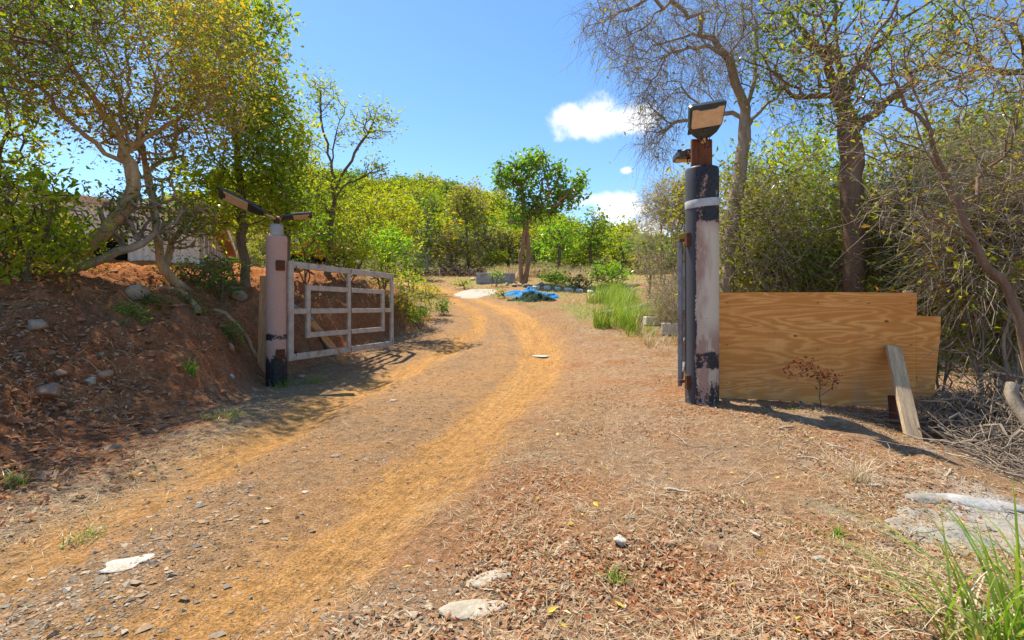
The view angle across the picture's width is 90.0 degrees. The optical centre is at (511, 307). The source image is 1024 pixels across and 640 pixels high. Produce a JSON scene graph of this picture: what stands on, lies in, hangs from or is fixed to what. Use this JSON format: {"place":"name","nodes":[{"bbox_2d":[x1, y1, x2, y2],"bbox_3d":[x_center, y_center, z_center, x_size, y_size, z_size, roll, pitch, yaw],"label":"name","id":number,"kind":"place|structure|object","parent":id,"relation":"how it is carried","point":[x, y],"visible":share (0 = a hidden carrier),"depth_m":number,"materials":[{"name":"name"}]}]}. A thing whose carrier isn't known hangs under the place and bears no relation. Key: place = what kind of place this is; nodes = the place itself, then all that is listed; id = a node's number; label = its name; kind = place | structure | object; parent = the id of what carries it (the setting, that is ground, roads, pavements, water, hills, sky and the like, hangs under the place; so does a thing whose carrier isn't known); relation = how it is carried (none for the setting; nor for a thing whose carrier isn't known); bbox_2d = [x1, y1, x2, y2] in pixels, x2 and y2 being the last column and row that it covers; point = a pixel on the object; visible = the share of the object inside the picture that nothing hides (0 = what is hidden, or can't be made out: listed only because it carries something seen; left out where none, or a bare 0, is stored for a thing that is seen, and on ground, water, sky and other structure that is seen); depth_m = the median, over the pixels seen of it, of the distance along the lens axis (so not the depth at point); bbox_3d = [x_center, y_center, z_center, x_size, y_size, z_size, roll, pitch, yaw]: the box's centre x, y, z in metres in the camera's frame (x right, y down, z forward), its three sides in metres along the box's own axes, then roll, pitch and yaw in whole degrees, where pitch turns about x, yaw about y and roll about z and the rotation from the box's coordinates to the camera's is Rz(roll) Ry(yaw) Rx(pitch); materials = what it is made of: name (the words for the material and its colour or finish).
{"place":"outdoors","nodes":[
{"label":"outdoors","id":0,"kind":"place"},
{"bbox_2d":[0,253,430,507],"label":"earth bank","id":1,"kind":"structure","parent":0,"point":[165,366],"depth_m":6.67,"materials":[{"name":"soil"}]},
{"bbox_2d":[0,83,73,236],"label":"leafy shrub","id":2,"kind":"object","parent":1,"relation":"on","point":[10,132],"visible":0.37,"depth_m":9.37,"materials":[{"name":"green plant"}]},
{"bbox_2d":[36,382,60,398],"bbox_3d":[-4.615,0.838,5.070,0.220,0.167,0.265,0,0,-40],"label":"bank stone","id":3,"kind":"object","parent":1,"relation":"on","point":[51,390],"visible":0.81,"depth_m":5.04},
{"bbox_2d":[0,200,107,263],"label":"leafy shrub","id":4,"kind":"object","parent":1,"relation":"on","point":[33,236],"visible":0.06,"depth_m":9.41,"materials":[{"name":"green plant"}]},
{"bbox_2d":[0,134,129,290],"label":"leafy shrub","id":5,"kind":"object","parent":1,"relation":"on","point":[49,235],"visible":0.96,"depth_m":7.18,"materials":[{"name":"green plant"}]},
{"bbox_2d":[0,0,158,129],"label":"overhanging tree","id":6,"kind":"object","parent":1,"relation":"on","point":[20,12],"visible":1,"depth_m":6.32,"materials":[{"name":"green plant"}]},
{"bbox_2d":[0,188,236,267],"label":"house","id":7,"kind":"structure","parent":1,"relation":"on","point":[140,254],"depth_m":13.53,"materials":[{"name":"metal"}]},
{"bbox_2d":[104,296,152,324],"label":"bank shrub","id":8,"kind":"object","parent":1,"relation":"on","point":[130,309],"visible":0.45,"depth_m":7.31,"materials":[{"name":"green plant"}]},
{"bbox_2d":[67,153,203,273],"bbox_3d":[-6.451,-1.432,8.527,2.266,2.355,1.991,0,0,0],"label":"tree","id":9,"kind":"object","parent":1,"relation":"on","point":[141,238],"visible":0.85,"depth_m":8.44,"materials":[{"name":"green plant"}]},
{"bbox_2d":[0,0,305,271],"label":"leaning tree","id":10,"kind":"object","parent":1,"relation":"on","point":[126,160],"visible":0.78,"depth_m":8.40,"materials":[{"name":"green plant"}]},
{"bbox_2d":[70,71,241,289],"bbox_3d":[-6.376,-2.148,9.390,2.475,4.089,2.312,0,0,0],"label":"crooked tree","id":11,"kind":"object","parent":1,"relation":"on","point":[163,261],"visible":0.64,"depth_m":9.30,"materials":[{"name":"green plant"}]},
{"bbox_2d":[0,279,355,445],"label":"exposed roots","id":12,"kind":"object","parent":1,"relation":"on","point":[116,372],"visible":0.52,"depth_m":6.16,"materials":[{"name":"beige plant"}]},
{"bbox_2d":[0,266,359,477],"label":"fallen twigs","id":13,"kind":"object","parent":1,"relation":"on","point":[123,353],"visible":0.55,"depth_m":6.04,"materials":[{"name":"wood"}]},
{"bbox_2d":[146,248,231,283],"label":"bank shrub","id":14,"kind":"object","parent":1,"relation":"on","point":[180,268],"visible":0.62,"depth_m":10.02,"materials":[{"name":"green plant"}]},
{"bbox_2d":[0,256,413,516],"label":"earth clods","id":15,"kind":"object","parent":1,"relation":"on","point":[14,419],"visible":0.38,"depth_m":5.05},
{"bbox_2d":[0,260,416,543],"bbox_3d":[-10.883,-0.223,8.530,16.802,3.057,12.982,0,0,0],"label":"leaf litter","id":16,"kind":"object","parent":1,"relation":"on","point":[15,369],"visible":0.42,"depth_m":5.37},
{"bbox_2d":[115,0,328,286],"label":"tall green tree","id":17,"kind":"object","parent":1,"relation":"on","point":[240,184],"visible":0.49,"depth_m":11.45,"materials":[{"name":"green plant"}]},
{"bbox_2d":[192,242,253,306],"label":"bank shrub","id":18,"kind":"object","parent":1,"relation":"on","point":[224,281],"visible":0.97,"depth_m":9.54,"materials":[{"name":"green plant"}]},
{"bbox_2d":[257,276,265,372],"bbox_3d":[-4.345,0.349,9.000,0.200,1.798,0.040,1,-1,-14],"label":"board","id":19,"kind":"object","parent":1,"relation":"on","point":[261,360],"visible":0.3,"depth_m":8.97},
{"bbox_2d":[233,77,327,260],"bbox_3d":[-5.680,-2.883,12.688,2.352,5.378,2.350,0,0,-19],"label":"yellowing tree","id":20,"kind":"object","parent":1,"relation":"on","point":[289,236],"visible":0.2,"depth_m":12.59,"materials":[{"name":"green plant"}]},
{"bbox_2d":[281,209,337,283],"bbox_3d":[-5.521,-1.601,13.634,1.629,2.211,1.465,0,0,15],"label":"leafy bush","id":21,"kind":"object","parent":1,"relation":"on","point":[306,250],"visible":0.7,"depth_m":13.55,"materials":[{"name":"green plant"}]},
{"bbox_2d":[268,233,360,268],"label":"leafy bush","id":22,"kind":"object","parent":1,"relation":"on","point":[318,260],"visible":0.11,"depth_m":16.84,"materials":[{"name":"plant"}]},
{"bbox_2d":[267,56,408,275],"bbox_3d":[-5.106,-4.120,15.123,3.931,6.496,2.735,0,0,0],"label":"open tree","id":23,"kind":"object","parent":1,"relation":"on","point":[334,189],"visible":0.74,"depth_m":14.99,"materials":[{"name":"green plant"}]},
{"bbox_2d":[306,214,391,282],"bbox_3d":[-4.594,-1.567,14.613,2.117,2.020,1.986,0,0,25],"label":"leafy bush","id":24,"kind":"object","parent":1,"relation":"on","point":[346,262],"visible":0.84,"depth_m":14.41,"materials":[{"name":"green plant"}]},
{"bbox_2d":[362,251,405,298],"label":"leafy bush","id":25,"kind":"object","parent":1,"relation":"on","point":[385,283],"visible":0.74,"depth_m":14.38,"materials":[{"name":"green plant"}]},
{"bbox_2d":[353,219,426,283],"bbox_3d":[-4.467,-1.960,18.966,2.666,2.589,2.404,0,0,0],"label":"leafy bush","id":26,"kind":"object","parent":1,"relation":"on","point":[394,245],"visible":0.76,"depth_m":18.76,"materials":[{"name":"green plant"}]},
{"bbox_2d":[385,283,423,328],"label":"bank shrub","id":27,"kind":"object","parent":1,"relation":"on","point":[398,302],"visible":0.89,"depth_m":14.16,"materials":[{"name":"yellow plant"}]},
{"bbox_2d":[388,263,426,298],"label":"bank shrub","id":28,"kind":"object","parent":1,"relation":"on","point":[415,279],"visible":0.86,"depth_m":15.18,"materials":[{"name":"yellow plant"}]},
{"bbox_2d":[408,278,448,319],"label":"bank shrub","id":29,"kind":"object","parent":1,"relation":"on","point":[429,289],"visible":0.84,"depth_m":16.16,"materials":[{"name":"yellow plant"}]},
{"bbox_2d":[0,280,582,639],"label":"dirt road","id":30,"kind":"structure","parent":0,"point":[526,334],"depth_m":3.51,"materials":[{"name":"soil"}]},
{"bbox_2d":[98,553,155,572],"bbox_3d":[-1.846,1.234,2.460,0.216,0.026,0.146,0,0,-24],"label":"flat stone","id":31,"kind":"object","parent":30,"relation":"on","point":[118,565],"visible":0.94,"depth_m":2.44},
{"bbox_2d":[138,194,677,274],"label":"hillside","id":32,"kind":"structure","parent":0,"point":[540,265],"depth_m":45.18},
{"bbox_2d":[421,212,481,272],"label":"grey thicket","id":33,"kind":"object","parent":32,"relation":"on","point":[457,251],"visible":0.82,"depth_m":37.50,"materials":[{"name":"green plant"}]},
{"bbox_2d":[435,176,501,271],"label":"brown tree","id":34,"kind":"object","parent":32,"relation":"on","point":[473,212],"visible":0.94,"depth_m":39.61,"materials":[{"name":"green plant"}]},
{"bbox_2d":[456,210,525,269],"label":"grey thicket","id":35,"kind":"object","parent":32,"relation":"on","point":[483,235],"visible":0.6,"depth_m":40.10,"materials":[{"name":"green plant"}]},
{"bbox_2d":[481,248,512,268],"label":"hillside tree","id":36,"kind":"object","parent":32,"relation":"on","point":[497,256],"visible":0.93,"depth_m":37.12,"materials":[{"name":"green plant"}]},
{"bbox_2d":[490,224,533,268],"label":"dark tree","id":37,"kind":"object","parent":32,"relation":"on","point":[517,246],"visible":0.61,"depth_m":39.91,"materials":[{"name":"green plant"}]},
{"bbox_2d":[602,226,646,273],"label":"tree","id":38,"kind":"object","parent":32,"relation":"on","point":[618,250],"visible":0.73,"depth_m":41.80,"materials":[{"name":"green plant"}]},
{"bbox_2d":[616,234,674,274],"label":"hillside tree","id":39,"kind":"object","parent":32,"relation":"on","point":[633,247],"visible":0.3,"depth_m":37.47,"materials":[{"name":"green plant"}]},
{"bbox_2d":[0,274,1023,639],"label":"ground","id":40,"kind":"structure","parent":0,"point":[734,454],"depth_m":3.61,"materials":[{"name":"soil"}]},
{"bbox_2d":[266,216,286,386],"bbox_3d":[-3.989,-0.056,8.691,0.360,2.971,0.355,0,0,0],"label":"gate post","id":41,"kind":"object","parent":40,"relation":"on","point":[276,305],"visible":0.94,"depth_m":8.56,"materials":[{"name":"concrete"}]},
{"bbox_2d":[218,187,274,222],"bbox_3d":[-4.397,-1.663,8.517,0.952,0.108,0.270,26,-36,-17],"label":"solar lamp","id":42,"kind":"object","parent":41,"relation":"attached to","point":[237,200],"visible":1,"depth_m":8.47,"materials":[{"name":"black metal"}]},
{"bbox_2d":[287,261,393,360],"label":"steel gate","id":43,"kind":"structure","parent":41,"relation":"attached to","point":[307,310],"depth_m":9.95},
{"bbox_2d":[311,320,349,364],"bbox_3d":[-3.510,0.719,9.900,0.110,1.274,0.036,-36,40,-13],"label":"plank","id":44,"kind":"object","parent":40,"relation":"on","point":[315,326],"visible":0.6,"depth_m":9.87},
{"bbox_2d":[323,183,399,269],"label":"golden tree","id":45,"kind":"object","parent":40,"relation":"on","point":[345,222],"visible":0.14,"depth_m":26.74,"materials":[{"name":"green plant"}]},
{"bbox_2d":[334,177,432,279],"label":"tree","id":46,"kind":"object","parent":40,"relation":"on","point":[402,221],"visible":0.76,"depth_m":23.57,"materials":[{"name":"green plant"}]},
{"bbox_2d":[381,187,427,278],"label":"golden tree","id":47,"kind":"object","parent":40,"relation":"on","point":[415,234],"visible":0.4,"depth_m":30.87,"materials":[{"name":"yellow plant"}]},
{"bbox_2d":[401,183,450,274],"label":"dark tree","id":48,"kind":"object","parent":40,"relation":"on","point":[427,244],"visible":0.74,"depth_m":36.60,"materials":[{"name":"green plant"}]},
{"bbox_2d":[364,256,562,277],"bbox_3d":[-3.186,-1.691,33.208,13.634,3.479,5.662,0,0,0],"label":"cut brush","id":49,"kind":"object","parent":40,"relation":"on","point":[455,271],"visible":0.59,"depth_m":33.11,"materials":[{"name":"green plant"}]},
{"bbox_2d":[438,599,506,620],"bbox_3d":[-0.159,1.235,2.098,0.281,0.047,0.149,0,0,0],"label":"flat stone","id":50,"kind":"object","parent":40,"relation":"on","point":[470,607],"visible":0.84,"depth_m":2.07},
{"bbox_2d":[467,570,512,588],"bbox_3d":[-0.106,1.231,2.324,0.217,0.031,0.120,0,0,-44],"label":"flat stone","id":51,"kind":"object","parent":40,"relation":"on","point":[477,581],"visible":0.8,"depth_m":2.31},
{"bbox_2d":[476,273,514,283],"bbox_3d":[-0.892,-1.526,27.932,2.100,0.620,1.020,0,0,-3],"label":"concrete trough","id":52,"kind":"object","parent":40,"relation":"on","point":[483,278],"visible":0.66,"depth_m":27.42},
{"bbox_2d":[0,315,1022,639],"bbox_3d":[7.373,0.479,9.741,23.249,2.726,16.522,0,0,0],"label":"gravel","id":53,"kind":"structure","parent":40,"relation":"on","point":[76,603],"depth_m":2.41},
{"bbox_2d":[0,311,1023,639],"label":"dry straw","id":54,"kind":"object","parent":40,"relation":"on","point":[770,573],"visible":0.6,"depth_m":2.59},
{"bbox_2d":[506,291,556,301],"bbox_3d":[0.777,-0.420,20.685,1.913,0.493,1.260,0,0,-26],"label":"shade net","id":55,"kind":"object","parent":40,"relation":"on","point":[530,296],"visible":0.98,"depth_m":20.42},
{"bbox_2d":[69,305,1004,630],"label":"yellow leaves","id":56,"kind":"object","parent":40,"relation":"on","point":[551,609],"visible":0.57,"depth_m":2.50,"materials":[{"name":"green plant"}]},
{"bbox_2d":[485,143,591,284],"bbox_3d":[1.366,-4.784,27.047,5.675,7.632,3.096,0,0,0],"label":"tall tree","id":57,"kind":"object","parent":40,"relation":"on","point":[524,218],"visible":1,"depth_m":26.74,"materials":[{"name":"green plant"}]},
{"bbox_2d":[532,264,572,284],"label":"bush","id":58,"kind":"object","parent":40,"relation":"on","point":[553,277],"visible":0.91,"depth_m":26.74,"materials":[{"name":"green plant"}]},
{"bbox_2d":[531,210,589,266],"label":"round tree","id":59,"kind":"object","parent":40,"relation":"on","point":[560,243],"visible":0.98,"depth_m":34.88,"materials":[{"name":"green plant"}]},
{"bbox_2d":[571,204,618,268],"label":"dark tree","id":60,"kind":"object","parent":40,"relation":"on","point":[591,246],"visible":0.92,"depth_m":36.80,"materials":[{"name":"green plant"}]},
{"bbox_2d":[592,300,613,328],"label":"grass tuft","id":61,"kind":"object","parent":40,"relation":"on","point":[601,322],"visible":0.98,"depth_m":14.81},
{"bbox_2d":[582,257,638,287],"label":"feathery shrub","id":62,"kind":"object","parent":40,"relation":"on","point":[611,270],"visible":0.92,"depth_m":23.12,"materials":[{"name":"green plant"}]},
{"bbox_2d":[617,242,667,295],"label":"feathery shrub","id":63,"kind":"object","parent":40,"relation":"on","point":[636,258],"visible":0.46,"depth_m":20.90,"materials":[{"name":"green plant"}]},
{"bbox_2d":[609,172,684,319],"bbox_3d":[4.656,-1.791,15.546,3.062,4.595,2.957,0,0,-31],"label":"dry brush","id":64,"kind":"object","parent":40,"relation":"on","point":[660,269],"visible":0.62,"depth_m":15.40,"materials":[{"name":"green plant"}]},
{"bbox_2d":[627,301,677,356],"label":"tall grass","id":65,"kind":"structure","parent":40,"relation":"on","point":[646,336],"depth_m":12.78,"materials":[{"name":"plant"}]},
{"bbox_2d":[628,264,677,332],"bbox_3d":[4.566,-0.147,14.034,2.928,2.472,2.433,0,0,0],"label":"dry brush","id":66,"kind":"object","parent":40,"relation":"on","point":[671,296],"visible":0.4,"depth_m":13.94,"materials":[{"name":"brown plant"}]},
{"bbox_2d":[624,162,685,287],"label":"tree","id":67,"kind":"object","parent":40,"relation":"on","point":[669,188],"visible":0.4,"depth_m":15.83,"materials":[{"name":"plant"}]},
{"bbox_2d":[318,314,1023,639],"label":"leaf litter","id":68,"kind":"object","parent":40,"relation":"on","point":[567,572],"visible":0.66,"depth_m":2.37,"materials":[{"name":"plant"}]},
{"bbox_2d":[679,139,719,405],"bbox_3d":[2.180,-0.356,5.889,0.376,3.110,0.405,0,0,45],"label":"gate post","id":69,"kind":"object","parent":40,"relation":"on","point":[701,241],"visible":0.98,"depth_m":5.75,"materials":[{"name":"metal"}]},
{"bbox_2d":[678,239,684,385],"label":"steel gate","id":70,"kind":"structure","parent":69,"relation":"attached to","point":[681,311],"depth_m":5.96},
{"bbox_2d":[688,99,726,148],"bbox_3d":[2.144,-1.995,5.636,0.400,0.474,0.196,-10,43,1],"label":"solar lamp","id":71,"kind":"object","parent":69,"relation":"attached to","point":[705,120],"visible":1,"depth_m":5.58,"materials":[{"name":"plastic"}]},
{"bbox_2d":[554,0,857,292],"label":"bare tree","id":72,"kind":"object","parent":40,"relation":"on","point":[745,118],"visible":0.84,"depth_m":8.47,"materials":[{"name":"grey plant"}]},
{"bbox_2d":[645,134,791,260],"bbox_3d":[6.088,-2.344,15.051,4.222,5.658,4.190,0,0,0],"label":"background tree","id":73,"kind":"object","parent":40,"relation":"on","point":[679,192],"visible":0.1,"depth_m":14.67,"materials":[{"name":"green plant"}]},
{"bbox_2d":[669,137,863,292],"bbox_3d":[4.171,-0.850,8.565,2.763,4.248,2.849,0,0,-28],"label":"thicket","id":74,"kind":"object","parent":40,"relation":"on","point":[742,250],"visible":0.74,"depth_m":8.22,"materials":[{"name":"green plant"}]},
{"bbox_2d":[532,395,1023,628],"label":"fallen twigs","id":75,"kind":"object","parent":40,"relation":"on","point":[751,531],"visible":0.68,"depth_m":3.63,"materials":[{"name":"wood"}]},
{"bbox_2d":[719,104,875,234],"bbox_3d":[7.612,-2.541,13.996,4.106,6.172,3.764,0,0,0],"label":"background tree","id":76,"kind":"object","parent":40,"relation":"on","point":[802,148],"visible":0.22,"depth_m":13.52,"materials":[{"name":"green plant"}]},
{"bbox_2d":[721,113,890,291],"bbox_3d":[5.188,-1.064,9.259,2.918,4.913,2.930,0,0,-41],"label":"thicket","id":77,"kind":"object","parent":40,"relation":"on","point":[817,189],"visible":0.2,"depth_m":8.80,"materials":[{"name":"green plant"}]},
{"bbox_2d":[783,357,842,407],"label":"red leaved plant","id":78,"kind":"object","parent":40,"relation":"on","point":[822,374],"visible":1,"depth_m":5.71,"materials":[{"name":"brown plant"}]},
{"bbox_2d":[732,202,903,291],"bbox_3d":[4.990,-0.280,8.832,2.793,3.315,2.656,0,0,23],"label":"thicket","id":79,"kind":"object","parent":40,"relation":"on","point":[829,279],"visible":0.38,"depth_m":8.35,"materials":[{"name":"green plant"}]},
{"bbox_2d":[719,290,940,410],"bbox_3d":[3.775,0.632,6.133,2.670,1.664,0.075,0,0,0],"label":"plywood barrier","id":80,"kind":"object","parent":40,"relation":"on","point":[765,336],"visible":0.88,"depth_m":6.10,"materials":[{"name":"wood"}]},
{"bbox_2d":[814,448,887,485],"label":"grass tuft","id":81,"kind":"object","parent":40,"relation":"on","point":[858,477],"visible":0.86,"depth_m":3.59,"materials":[{"name":"plant"}]},
{"bbox_2d":[729,0,1004,291],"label":"tree","id":82,"kind":"object","parent":40,"relation":"on","point":[850,188],"visible":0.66,"depth_m":7.88,"materials":[{"name":"brown plant"}]},
{"bbox_2d":[792,144,962,315],"bbox_3d":[6.215,-0.626,8.607,2.976,4.206,2.969,0,0,19],"label":"thicket","id":83,"kind":"object","parent":40,"relation":"on","point":[875,245],"visible":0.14,"depth_m":8.27,"materials":[{"name":"green plant"}]},
{"bbox_2d":[753,489,1023,639],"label":"grass tuft","id":84,"kind":"object","parent":40,"relation":"on","point":[1006,628],"visible":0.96,"depth_m":1.86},
{"bbox_2d":[760,0,1023,401],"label":"thin bare tree","id":85,"kind":"object","parent":40,"relation":"on","point":[1000,278],"visible":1,"depth_m":5.47,"materials":[{"name":"brown plant"}]},
{"bbox_2d":[885,344,923,442],"bbox_3d":[4.320,0.945,5.652,0.165,1.284,0.045,15,-38,7],"label":"prop plank","id":86,"kind":"object","parent":40,"relation":"on","point":[909,420],"visible":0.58,"depth_m":5.63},
{"bbox_2d":[828,96,996,204],"bbox_3d":[10.825,-2.713,13.834,5.176,6.066,4.878,0,0,0],"label":"background tree","id":87,"kind":"object","parent":40,"relation":"on","point":[880,143],"visible":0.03,"depth_m":13.66,"materials":[{"name":"green plant"}]},
{"bbox_2d":[810,560,1023,639],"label":"grass tuft","id":88,"kind":"object","parent":40,"relation":"on","point":[980,607],"visible":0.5,"depth_m":1.98,"materials":[{"name":"plant"}]},
{"bbox_2d":[814,93,1023,367],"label":"thicket","id":89,"kind":"object","parent":40,"relation":"on","point":[898,206],"visible":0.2,"depth_m":7.81,"materials":[{"name":"green plant"}]},
{"bbox_2d":[834,191,1008,397],"bbox_3d":[6.501,-0.165,7.799,2.958,3.331,2.992,0,0,-45],"label":"thicket","id":90,"kind":"object","parent":40,"relation":"on","point":[897,286],"visible":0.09,"depth_m":7.71,"materials":[{"name":"green plant"}]},
{"bbox_2d":[823,312,1023,484],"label":"brush pile","id":91,"kind":"object","parent":40,"relation":"on","point":[1001,424],"visible":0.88,"depth_m":5.47,"materials":[{"name":"grey plant"}]},
{"bbox_2d":[904,492,950,503],"bbox_3d":[2.735,1.261,3.374,0.390,0.050,0.160,0,0,0],"label":"concrete lump","id":92,"kind":"object","parent":40,"relation":"on","point":[928,498],"visible":0.69,"depth_m":3.33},
{"bbox_2d":[855,136,1023,392],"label":"thicket","id":93,"kind":"object","parent":40,"relation":"on","point":[1018,265],"visible":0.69,"depth_m":6.24,"materials":[{"name":"grey plant"}]},
{"bbox_2d":[857,0,1023,139],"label":"brown leaved tree","id":94,"kind":"object","parent":40,"relation":"on","point":[1020,38],"visible":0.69,"depth_m":6.97,"materials":[{"name":"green plant"}]},
{"bbox_2d":[867,95,1023,395],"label":"thicket","id":95,"kind":"object","parent":40,"relation":"on","point":[959,176],"visible":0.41,"depth_m":6.13,"materials":[{"name":"grey plant"}]},
{"bbox_2d":[869,208,1023,400],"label":"thicket","id":96,"kind":"object","parent":40,"relation":"on","point":[964,334],"visible":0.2,"depth_m":6.84,"materials":[{"name":"grey plant"}]},
{"bbox_2d":[880,80,1023,393],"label":"thicket","id":97,"kind":"object","parent":40,"relation":"on","point":[1020,117],"visible":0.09,"depth_m":7.80,"materials":[{"name":"green plant"}]},
{"bbox_2d":[883,57,1023,168],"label":"background tree","id":98,"kind":"object","parent":40,"relation":"on","point":[983,105],"visible":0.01,"depth_m":12.79,"materials":[{"name":"green plant"}]},
{"bbox_2d":[884,506,1023,558],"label":"concrete patch","id":99,"kind":"object","parent":40,"relation":"on","point":[998,522],"visible":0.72,"depth_m":2.87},
{"bbox_2d":[896,477,1023,610],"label":"grass tuft","id":100,"kind":"object","parent":40,"relation":"on","point":[1019,548],"visible":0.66,"depth_m":2.09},
{"bbox_2d":[901,252,1023,397],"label":"thicket","id":101,"kind":"object","parent":40,"relation":"on","point":[995,349],"visible":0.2,"depth_m":6.65,"materials":[{"name":"brown plant"}]},
{"bbox_2d":[936,493,1023,513],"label":"concrete lump","id":102,"kind":"object","parent":40,"relation":"on","point":[980,503],"visible":0.75,"depth_m":3.23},
{"bbox_2d":[1003,382,1023,428],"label":"dead stump","id":103,"kind":"object","parent":40,"relation":"on","point":[1011,394],"visible":0.96,"depth_m":5.11,"materials":[{"name":"wood"}]},
{"bbox_2d":[0,0,1023,236],"label":"sky","id":104,"kind":"structure","parent":0,"point":[477,82],"materials":[{"name":"blue"}]},
{"bbox_2d":[484,263,607,280],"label":"dry grass","id":105,"kind":"structure","parent":0,"point":[573,271],"depth_m":31.88,"materials":[{"name":"plant"}]},
{"bbox_2d":[583,277,677,330],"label":"tall grass","id":106,"kind":"structure","parent":0,"point":[616,297],"depth_m":17.51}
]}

